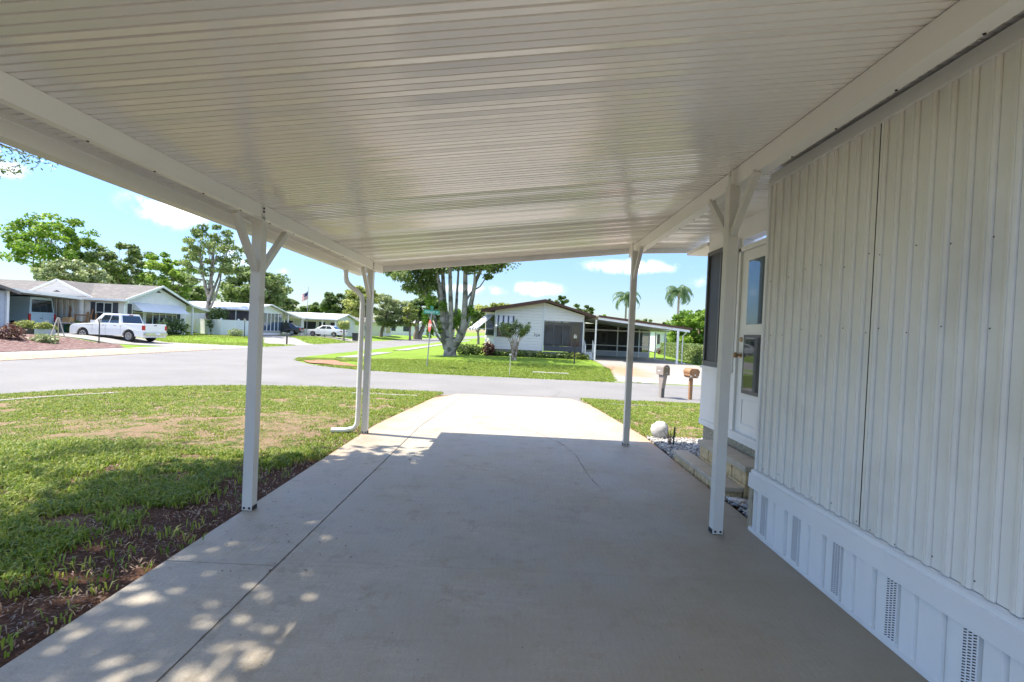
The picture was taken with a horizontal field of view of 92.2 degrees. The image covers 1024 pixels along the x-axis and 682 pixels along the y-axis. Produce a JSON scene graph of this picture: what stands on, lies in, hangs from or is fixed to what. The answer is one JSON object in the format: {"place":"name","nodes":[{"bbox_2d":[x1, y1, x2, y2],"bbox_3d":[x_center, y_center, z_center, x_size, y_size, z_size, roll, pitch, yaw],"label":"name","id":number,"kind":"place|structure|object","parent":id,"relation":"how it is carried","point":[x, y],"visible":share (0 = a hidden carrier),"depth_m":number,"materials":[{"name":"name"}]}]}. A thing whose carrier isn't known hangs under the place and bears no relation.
{"place":"outdoors","nodes":[
{"label":"outdoors","id":0,"kind":"place"},
{"bbox_2d":[0,346,180,354],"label":"sidewalk","id":1,"kind":"structure","parent":0,"point":[46,351],"depth_m":24.62,"materials":[{"name":"concrete"}]},
{"bbox_2d":[46,333,247,348],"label":"neighbour driveway","id":2,"kind":"structure","parent":0,"point":[121,340],"depth_m":34.24,"materials":[{"name":"concrete"}]},
{"bbox_2d":[9,320,38,333],"bbox_3d":[-32.164,-0.966,32.596,1.677,0.934,0.886,2,1,-40],"label":"planter box","id":3,"kind":"object","parent":2,"relation":"on","point":[26,324],"visible":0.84,"depth_m":32.47,"materials":[{"name":"green plant"}]},
{"bbox_2d":[31,321,57,333],"bbox_3d":[-31.153,-0.881,32.895,1.330,0.846,0.830,2,1,-40],"label":"planter box","id":4,"kind":"object","parent":2,"relation":"on","point":[45,328],"visible":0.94,"depth_m":32.72,"materials":[{"name":"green plant"}]},
{"bbox_2d":[69,313,167,341],"bbox_3d":[-28.328,-0.991,35.485,5.905,1.926,2.287,3,1,6],"label":"pickup truck","id":5,"kind":"object","parent":2,"relation":"on","point":[129,327],"visible":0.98,"depth_m":34.70,"materials":[{"name":"white metal"}]},
{"bbox_2d":[263,335,309,344],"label":"side driveway","id":6,"kind":"structure","parent":0,"point":[272,339],"depth_m":47.23,"materials":[{"name":"concrete"}]},
{"bbox_2d":[280,322,303,334],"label":"dark car","id":7,"kind":"object","parent":6,"relation":"on","point":[292,328],"visible":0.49,"depth_m":59.36,"materials":[{"name":"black metal"}]},
{"bbox_2d":[282,334,364,341],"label":"sidewalk","id":8,"kind":"structure","parent":0,"point":[339,338],"depth_m":62.88,"materials":[{"name":"concrete"}]},
{"bbox_2d":[305,325,346,336],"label":"sedan","id":9,"kind":"object","parent":8,"relation":"on","point":[333,331],"visible":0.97,"depth_m":62.09,"materials":[{"name":"white metal"}]},
{"bbox_2d":[352,333,358,340],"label":"trash bin","id":10,"kind":"object","parent":8,"relation":"on","point":[355,336],"visible":0.86,"depth_m":62.93,"materials":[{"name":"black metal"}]},
{"bbox_2d":[0,336,700,402],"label":"road","id":11,"kind":"structure","parent":0,"point":[229,366],"depth_m":17.57,"materials":[{"name":"asphalt"}]},
{"bbox_2d":[19,342,693,400],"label":"road cracks","id":12,"kind":"object","parent":11,"relation":"on","point":[339,386],"visible":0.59,"depth_m":15.16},
{"bbox_2d":[656,364,669,397],"bbox_3d":[4.888,1.306,15.997,0.243,1.103,0.558,2,1,-8],"label":"mailbox","id":13,"kind":"object","parent":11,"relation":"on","point":[663,371],"visible":0.96,"depth_m":15.91,"materials":[{"name":"grey plastic"}]},
{"bbox_2d":[664,366,669,374],"bbox_3d":[4.937,0.927,15.726,0.197,0.283,0.030,2,1,-8],"label":"box door","id":14,"kind":"structure","parent":13,"relation":"in","point":[666,369],"depth_m":15.73,"materials":[{"name":"grey metal"}]},
{"bbox_2d":[341,352,392,357],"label":"walk","id":15,"kind":"structure","parent":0,"point":[372,354],"depth_m":31.89,"materials":[{"name":"concrete"}]},
{"bbox_2d":[0,332,746,667],"bbox_3d":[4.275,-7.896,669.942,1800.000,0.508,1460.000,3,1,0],"label":"ground","id":16,"kind":"structure","parent":0,"point":[150,540],"depth_m":4.30,"materials":[{"name":"plant"}]},
{"bbox_2d":[0,143,57,179],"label":"shade tree","id":17,"kind":"object","parent":16,"relation":"on","point":[4,170],"visible":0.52,"depth_m":5.91,"materials":[{"name":"green plant"}]},
{"bbox_2d":[0,284,83,331],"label":"blue grey house","id":18,"kind":"structure","parent":16,"relation":"on","point":[6,293],"depth_m":36.76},
{"bbox_2d":[0,212,100,280],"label":"maple tree","id":19,"kind":"object","parent":16,"relation":"on","point":[23,245],"visible":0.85,"depth_m":56.73,"materials":[{"name":"green plant"}]},
{"bbox_2d":[0,392,119,400],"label":"buried walk","id":20,"kind":"structure","parent":16,"relation":"on","point":[54,396],"depth_m":10.17,"materials":[{"name":"concrete"}]},
{"bbox_2d":[0,334,124,351],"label":"mulch bed","id":21,"kind":"object","parent":16,"relation":"on","point":[28,344],"visible":0.72,"depth_m":27.42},
{"bbox_2d":[0,323,27,340],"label":"red shrub","id":22,"kind":"object","parent":21,"relation":"on","point":[9,333],"visible":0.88,"depth_m":27.69,"materials":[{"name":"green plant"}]},
{"bbox_2d":[27,333,58,343],"bbox_3d":[-27.263,-0.122,28.682,1.577,0.679,1.210,2,1,-27],"label":"green shrub","id":23,"kind":"object","parent":21,"relation":"on","point":[43,338],"visible":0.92,"depth_m":28.52,"materials":[{"name":"green plant"}]},
{"bbox_2d":[51,317,64,336],"bbox_3d":[-29.610,-0.777,32.150,0.858,1.513,0.704,2,1,-40],"label":"folding frame","id":24,"kind":"object","parent":21,"relation":"on","point":[58,319],"visible":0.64,"depth_m":32.06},
{"bbox_2d":[30,256,112,283],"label":"olive tree","id":25,"kind":"object","parent":16,"relation":"on","point":[47,272],"visible":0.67,"depth_m":51.13,"materials":[{"name":"green plant"}]},
{"bbox_2d":[66,321,80,332],"bbox_3d":[-34.282,-1.002,38.598,1.274,1.272,1.296,3,1,0],"label":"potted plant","id":26,"kind":"object","parent":16,"relation":"on","point":[67,328],"visible":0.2,"depth_m":38.37,"materials":[{"name":"green plant"}]},
{"bbox_2d":[0,279,212,333],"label":"gabled house","id":27,"kind":"structure","parent":16,"relation":"on","point":[150,304],"depth_m":41.36,"materials":[{"name":"grey"}]},
{"bbox_2d":[95,302,112,317],"bbox_3d":[-32.823,-2.303,39.650,1.350,1.600,0.070,3,1,0],"label":"window","id":28,"kind":"structure","parent":27,"relation":"in","point":[101,307],"depth_m":39.64,"materials":[{"name":"glass"}]},
{"bbox_2d":[132,305,143,320],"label":"window","id":29,"kind":"structure","parent":27,"relation":"in","point":[134,312],"depth_m":41.10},
{"bbox_2d":[145,312,171,323],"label":"window","id":30,"kind":"structure","parent":27,"relation":"in","point":[150,318],"depth_m":43.04,"materials":[{"name":"glass"}]},
{"bbox_2d":[0,347,218,360],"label":"gravel verge","id":31,"kind":"structure","parent":16,"relation":"on","point":[63,354],"depth_m":23.08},
{"bbox_2d":[73,241,160,284],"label":"spreading tree","id":32,"kind":"object","parent":16,"relation":"on","point":[109,262],"visible":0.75,"depth_m":60.95,"materials":[{"name":"green plant"}]},
{"bbox_2d":[103,279,156,285],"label":"background tree","id":33,"kind":"object","parent":16,"relation":"on","point":[132,282],"visible":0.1,"depth_m":70.42,"materials":[{"name":"green plant"}]},
{"bbox_2d":[156,319,170,332],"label":"flower bush","id":34,"kind":"object","parent":16,"relation":"on","point":[163,321],"visible":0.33,"depth_m":41.78,"materials":[{"name":"green plant"}]},
{"bbox_2d":[138,252,197,299],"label":"leaning tree","id":35,"kind":"object","parent":16,"relation":"on","point":[166,268],"visible":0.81,"depth_m":56.20,"materials":[{"name":"green plant"}]},
{"bbox_2d":[0,438,350,658],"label":"mulch chips","id":36,"kind":"object","parent":16,"relation":"on","point":[39,596],"visible":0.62,"depth_m":2.92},
{"bbox_2d":[162,316,190,334],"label":"flower bush","id":37,"kind":"object","parent":16,"relation":"on","point":[176,326],"visible":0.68,"depth_m":43.99,"materials":[{"name":"green plant"}]},
{"bbox_2d":[174,283,218,300],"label":"background tree","id":38,"kind":"object","parent":16,"relation":"on","point":[197,293],"visible":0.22,"depth_m":75.50,"materials":[{"name":"green plant"}]},
{"bbox_2d":[176,223,248,318],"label":"pale trunk tree","id":39,"kind":"object","parent":16,"relation":"on","point":[223,246],"visible":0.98,"depth_m":51.01,"materials":[{"name":"green plant"}]},
{"bbox_2d":[205,305,229,334],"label":"dark conifer","id":40,"kind":"object","parent":16,"relation":"on","point":[219,312],"visible":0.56,"depth_m":50.30,"materials":[{"name":"green plant"}]},
{"bbox_2d":[193,318,248,335],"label":"vinyl fence","id":41,"kind":"object","parent":16,"relation":"on","point":[221,327],"visible":0.62,"depth_m":49.71,"materials":[{"name":"plastic"}]},
{"bbox_2d":[227,328,243,335],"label":"round bush","id":42,"kind":"object","parent":16,"relation":"on","point":[230,333],"visible":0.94,"depth_m":47.55,"materials":[{"name":"green plant"}]},
{"bbox_2d":[186,301,304,335],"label":"fenced house","id":43,"kind":"structure","parent":16,"relation":"on","point":[274,315],"depth_m":55.23,"materials":[{"name":"metal"}]},
{"bbox_2d":[263,312,281,330],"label":"window","id":44,"kind":"structure","parent":43,"relation":"in","point":[272,321],"depth_m":57.10,"materials":[{"name":"glass"}]},
{"bbox_2d":[144,334,356,346],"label":"lawn grass","id":45,"kind":"structure","parent":16,"relation":"on","point":[327,341],"depth_m":42.79,"materials":[{"name":"plant"}]},
{"bbox_2d":[217,264,293,306],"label":"oak tree","id":46,"kind":"object","parent":16,"relation":"on","point":[276,291],"visible":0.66,"depth_m":70.38,"materials":[{"name":"green plant"}]},
{"bbox_2d":[278,296,299,311],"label":"background tree","id":47,"kind":"object","parent":16,"relation":"on","point":[290,304],"visible":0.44,"depth_m":78.51,"materials":[{"name":"green plant"}]},
{"bbox_2d":[302,286,308,335],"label":"flagpole","id":48,"kind":"object","parent":16,"relation":"on","point":[304,296],"visible":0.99,"depth_m":61.11,"materials":[{"name":"metal"}]},
{"bbox_2d":[300,302,326,312],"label":"pine tree","id":49,"kind":"object","parent":16,"relation":"on","point":[312,308],"visible":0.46,"depth_m":102.70,"materials":[{"name":"green plant"}]},
{"bbox_2d":[282,312,364,335],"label":"white roofed bungalow","id":50,"kind":"object","parent":16,"relation":"on","point":[313,321],"visible":0.2,"depth_m":68.75,"materials":[{"name":"metal"}]},
{"bbox_2d":[302,321,316,328],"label":"window","id":51,"kind":"structure","parent":50,"relation":"in","point":[309,324],"depth_m":68.71,"materials":[{"name":"glass"}]},
{"bbox_2d":[304,360,356,365],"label":"corner dirt","id":52,"kind":"structure","parent":16,"relation":"on","point":[334,362],"depth_m":23.92,"materials":[{"name":"soil"}]},
{"bbox_2d":[317,292,352,313],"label":"pine tree","id":53,"kind":"object","parent":16,"relation":"on","point":[330,303],"visible":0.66,"depth_m":98.24,"materials":[{"name":"green plant"}]},
{"bbox_2d":[337,320,350,340],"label":"topiary tree","id":54,"kind":"object","parent":16,"relation":"on","point":[344,325],"visible":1,"depth_m":59.95,"materials":[{"name":"green plant"}]},
{"bbox_2d":[0,384,702,658],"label":"front lawn grass","id":55,"kind":"structure","parent":16,"relation":"on","point":[100,451],"depth_m":5.15,"materials":[{"name":"plant"}]},
{"bbox_2d":[341,285,380,317],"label":"yellow tree","id":56,"kind":"object","parent":16,"relation":"on","point":[351,301],"visible":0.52,"depth_m":78.62,"materials":[{"name":"green plant"}]},
{"bbox_2d":[353,316,390,335],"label":"distant bungalow","id":57,"kind":"object","parent":16,"relation":"on","point":[376,330],"visible":0.13,"depth_m":88.16,"materials":[{"name":"grey"}]},
{"bbox_2d":[373,293,411,336],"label":"yellow tree","id":58,"kind":"object","parent":16,"relation":"on","point":[385,316],"visible":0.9,"depth_m":82.74,"materials":[{"name":"green plant"}]},
{"bbox_2d":[391,321,422,335],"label":"distant bungalow","id":59,"kind":"object","parent":16,"relation":"on","point":[400,330],"visible":0.24,"depth_m":112.14,"materials":[{"name":"metal"}]},
{"bbox_2d":[401,303,418,339],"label":"yellow tree","id":60,"kind":"object","parent":16,"relation":"on","point":[410,319],"visible":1,"depth_m":81.54,"materials":[{"name":"green plant"}]},
{"bbox_2d":[409,295,439,339],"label":"oak tree","id":61,"kind":"object","parent":16,"relation":"on","point":[418,303],"visible":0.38,"depth_m":91.07,"materials":[{"name":"green plant"}]},
{"bbox_2d":[423,323,439,335],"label":"distant bungalow","id":62,"kind":"object","parent":16,"relation":"on","point":[424,332],"visible":0.09,"depth_m":142.14,"materials":[{"name":"grey"}]},
{"bbox_2d":[383,262,520,355],"bbox_3d":[-3.608,-4.158,30.297,9.535,10.653,10.070,3,1,0],"label":"tree","id":63,"kind":"object","parent":16,"relation":"on","point":[446,324],"visible":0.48,"depth_m":30.11,"materials":[{"name":"green plant"}]},
{"bbox_2d":[456,343,473,354],"bbox_3d":[-3.045,0.513,31.653,1.509,0.810,1.275,3,1,0],"label":"hedge shrub","id":64,"kind":"object","parent":16,"relation":"on","point":[463,349],"visible":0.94,"depth_m":31.43,"materials":[{"name":"green plant"}]},
{"bbox_2d":[293,357,649,383],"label":"corner lawn grass","id":65,"kind":"structure","parent":16,"relation":"on","point":[455,368],"depth_m":23.68,"materials":[{"name":"plant"}]},
{"bbox_2d":[424,306,439,365],"bbox_3d":[-3.924,-0.164,23.691,0.582,3.028,0.540,3,1,44],"label":"street sign","id":66,"kind":"object","parent":65,"relation":"on","point":[431,311],"visible":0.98,"depth_m":23.66,"materials":[{"name":"green metal"}]},
{"bbox_2d":[466,344,482,354],"bbox_3d":[-2.333,0.565,31.598,1.196,0.769,1.211,3,1,0],"label":"hedge shrub","id":67,"kind":"object","parent":16,"relation":"on","point":[475,350],"visible":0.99,"depth_m":31.39,"materials":[{"name":"green plant"}]},
{"bbox_2d":[469,310,485,344],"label":"background tree","id":68,"kind":"object","parent":16,"relation":"on","point":[476,316],"visible":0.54,"depth_m":61.71,"materials":[{"name":"green plant"}]},
{"bbox_2d":[481,341,495,355],"bbox_3d":[-1.511,0.480,31.383,1.030,1.088,0.881,3,1,0],"label":"red plant","id":69,"kind":"object","parent":16,"relation":"on","point":[488,349],"visible":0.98,"depth_m":31.32,"materials":[{"name":"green plant"}]},
{"bbox_2d":[474,302,508,310],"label":"background tree","id":70,"kind":"object","parent":16,"relation":"on","point":[478,307],"visible":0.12,"depth_m":74.34,"materials":[{"name":"green plant"}]},
{"bbox_2d":[497,320,531,359],"bbox_3d":[0.035,-0.053,28.569,2.085,2.542,2.455,3,1,0],"label":"crape myrtle","id":71,"kind":"object","parent":16,"relation":"on","point":[509,330],"visible":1,"depth_m":28.32,"materials":[{"name":"green plant"}]},
{"bbox_2d":[517,349,525,356],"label":"foundation shrub","id":72,"kind":"object","parent":16,"relation":"on","point":[520,353],"visible":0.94,"depth_m":31.72,"materials":[{"name":"green plant"}]},
{"bbox_2d":[524,350,535,356],"bbox_3d":[1.143,0.823,31.977,0.884,0.538,0.759,3,1,0],"label":"foundation shrub","id":73,"kind":"object","parent":16,"relation":"on","point":[529,353],"visible":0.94,"depth_m":31.86,"materials":[{"name":"green plant"}]},
{"bbox_2d":[533,351,543,357],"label":"foundation shrub","id":74,"kind":"object","parent":16,"relation":"on","point":[538,354],"visible":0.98,"depth_m":31.63,"materials":[{"name":"green plant"}]},
{"bbox_2d":[543,353,553,357],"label":"foundation shrub","id":75,"kind":"object","parent":16,"relation":"on","point":[548,355],"visible":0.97,"depth_m":31.68,"materials":[{"name":"green plant"}]},
{"bbox_2d":[554,295,568,304],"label":"pine tree","id":76,"kind":"object","parent":16,"relation":"on","point":[562,300],"visible":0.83,"depth_m":77.47,"materials":[{"name":"green plant"}]},
{"bbox_2d":[559,351,571,358],"bbox_3d":[3.467,0.916,31.806,0.885,0.567,0.746,3,1,0],"label":"foundation shrub","id":77,"kind":"object","parent":16,"relation":"on","point":[564,354],"visible":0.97,"depth_m":31.70,"materials":[{"name":"green plant"}]},
{"bbox_2d":[569,352,580,358],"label":"foundation shrub","id":78,"kind":"object","parent":16,"relation":"on","point":[577,354],"visible":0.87,"depth_m":31.64,"materials":[{"name":"green plant"}]},
{"bbox_2d":[469,299,692,363],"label":"corner house","id":79,"kind":"structure","parent":16,"relation":"on","point":[601,335],"depth_m":32.48,"materials":[{"name":"beige"}]},
{"bbox_2d":[485,315,493,335],"bbox_3d":[-1.483,-1.046,32.864,0.050,1.340,0.960,2,1,-35],"label":"bay window","id":80,"kind":"structure","parent":79,"relation":"in","point":[490,322],"depth_m":32.79,"materials":[{"name":"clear glass"}]},
{"bbox_2d":[573,304,594,313],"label":"pine tree","id":81,"kind":"object","parent":16,"relation":"on","point":[590,310],"visible":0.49,"depth_m":81.39,"materials":[{"name":"green plant"}]},
{"bbox_2d":[579,353,589,359],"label":"foundation shrub","id":82,"kind":"object","parent":16,"relation":"on","point":[585,357],"visible":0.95,"depth_m":31.79,"materials":[{"name":"green plant"}]},
{"bbox_2d":[612,291,640,318],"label":"palm tree","id":83,"kind":"object","parent":16,"relation":"on","point":[624,296],"visible":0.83,"depth_m":69.55,"materials":[{"name":"green plant"}]},
{"bbox_2d":[650,331,674,351],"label":"white house","id":84,"kind":"structure","parent":16,"relation":"on","point":[660,336],"depth_m":57.90,"materials":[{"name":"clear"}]},
{"bbox_2d":[656,334,660,344],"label":"window","id":85,"kind":"structure","parent":84,"relation":"in","point":[658,335],"depth_m":57.83,"materials":[{"name":"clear glass"}]},
{"bbox_2d":[660,342,673,356],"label":"clipped hedge","id":86,"kind":"object","parent":16,"relation":"on","point":[662,349],"visible":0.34,"depth_m":47.19,"materials":[{"name":"green plant"}]},
{"bbox_2d":[665,284,693,314],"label":"palm tree","id":87,"kind":"object","parent":16,"relation":"on","point":[679,292],"visible":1,"depth_m":65.38,"materials":[{"name":"green plant"}]},
{"bbox_2d":[665,309,704,344],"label":"broadleaf tree","id":88,"kind":"object","parent":16,"relation":"on","point":[694,335],"visible":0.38,"depth_m":44.87,"materials":[{"name":"green plant"}]},
{"bbox_2d":[669,342,702,363],"bbox_3d":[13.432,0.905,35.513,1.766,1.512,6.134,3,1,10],"label":"clipped hedge","id":89,"kind":"object","parent":16,"relation":"on","point":[689,349],"visible":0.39,"depth_m":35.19,"materials":[{"name":"green plant"}]},
{"bbox_2d":[683,368,699,399],"bbox_3d":[5.729,1.415,15.762,0.341,1.078,0.502,2,1,-6],"label":"mailbox","id":90,"kind":"object","parent":16,"relation":"on","point":[690,373],"visible":0.9,"depth_m":15.74,"materials":[{"name":"brown wood"}]},
{"bbox_2d":[647,436,747,517],"bbox_3d":[2.440,1.478,5.632,0.898,0.077,3.489,3,1,0],"label":"pebble bed","id":91,"kind":"object","parent":16,"relation":"on","point":[690,446],"visible":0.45,"depth_m":6.75,"materials":[{"name":"gravel"}]},
{"bbox_2d":[651,421,667,437],"bbox_3d":[2.199,1.332,7.357,0.258,0.262,0.268,3,1,0],"label":"garden boulder","id":92,"kind":"object","parent":91,"relation":"on","point":[658,428],"visible":0.77,"depth_m":7.27,"materials":[{"name":"stone"}]},
{"bbox_2d":[664,423,672,444],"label":"dry twigs","id":93,"kind":"object","parent":91,"relation":"on","point":[669,439],"visible":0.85,"depth_m":6.84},
{"bbox_2d":[728,497,747,508],"bbox_3d":[2.081,1.447,4.367,0.167,0.073,0.320,2,1,-30],"label":"newspaper bag","id":94,"kind":"object","parent":91,"relation":"on","point":[740,502],"visible":0.58,"depth_m":4.39,"materials":[{"name":"plastic"}]},
{"bbox_2d":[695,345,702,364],"bbox_3d":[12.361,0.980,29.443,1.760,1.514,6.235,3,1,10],"label":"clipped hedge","id":95,"kind":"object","parent":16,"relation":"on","point":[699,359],"visible":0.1,"depth_m":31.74,"materials":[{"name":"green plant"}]},
{"bbox_2d":[672,439,762,499],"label":"porch steps","id":96,"kind":"structure","parent":16,"relation":"on","point":[739,465],"depth_m":5.07,"materials":[{"name":"concrete"}]},
{"bbox_2d":[687,18,1023,681],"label":"mobile home","id":97,"kind":"object","parent":16,"relation":"on","point":[876,420],"visible":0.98,"depth_m":2.42,"materials":[{"name":"metal"}]},
{"bbox_2d":[702,247,722,366],"bbox_3d":[2.511,-0.405,5.964,0.050,1.440,0.770,3,1,0],"label":"window","id":98,"kind":"structure","parent":97,"relation":"in","point":[714,264],"depth_m":6.16,"materials":[{"name":"black glass"}]},
{"bbox_2d":[732,244,765,437],"bbox_3d":[2.465,0.006,4.970,0.123,1.945,0.870,3,1,0],"label":"door","id":99,"kind":"structure","parent":97,"relation":"in","point":[748,354],"depth_m":5.13,"materials":[{"name":"paint"}]},
{"bbox_2d":[0,143,765,332],"label":"sky","id":100,"kind":"structure","parent":0,"point":[117,213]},
{"bbox_2d":[393,340,471,350],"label":"walk","id":101,"kind":"structure","parent":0,"point":[414,348],"depth_m":47.98,"materials":[{"name":"concrete"}]},
{"bbox_2d":[0,394,928,681],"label":"driveway","id":102,"kind":"structure","parent":0,"point":[556,504],"depth_m":2.84,"materials":[{"name":"concrete"}]},
{"bbox_2d":[222,441,707,670],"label":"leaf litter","id":103,"kind":"object","parent":102,"relation":"on","point":[380,562],"visible":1,"depth_m":2.93,"materials":[{"name":"plant"}]},
{"bbox_2d":[0,0,1023,533],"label":"carport","id":104,"kind":"object","parent":102,"relation":"on","point":[366,138],"visible":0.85,"depth_m":2.43,"materials":[{"name":"white metal"}]},
{"bbox_2d":[592,356,701,385],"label":"opposite driveway","id":105,"kind":"structure","parent":0,"point":[644,370],"depth_m":26.64,"materials":[{"name":"concrete"}]},
{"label":"carport floor","id":106,"kind":"structure","parent":0,"visible":0},
{"bbox_2d":[9,296,55,326],"bbox_3d":[-38.606,-2.146,37.726,6.020,2.616,2.058,3,1,4],"label":"delivery van","id":107,"kind":"object","parent":106,"relation":"on","point":[40,310],"visible":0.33,"depth_m":36.78,"materials":[{"name":"paint"}]},
{"bbox_2d":[74,314,88,322],"bbox_3d":[-34.244,-1.383,39.157,1.100,1.450,0.080,3,1,0],"label":"wooden rack","id":108,"kind":"object","parent":106,"relation":"on","point":[82,315],"visible":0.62,"depth_m":39.12,"materials":[{"name":"brown wood"}]},
{"bbox_3d":[-34.664,-1.051,38.415,1.500,0.770,0.700,3,1,-4],"label":"work table","id":109,"kind":"object","parent":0,"visible":0},
{"bbox_2d":[62,317,73,322],"bbox_3d":[-34.587,-1.648,38.406,0.600,0.420,0.400,3,1,0],"label":"cardboard box","id":110,"kind":"object","parent":109,"relation":"on","point":[67,319],"visible":1,"depth_m":38.21,"materials":[{"name":"cardboard"}]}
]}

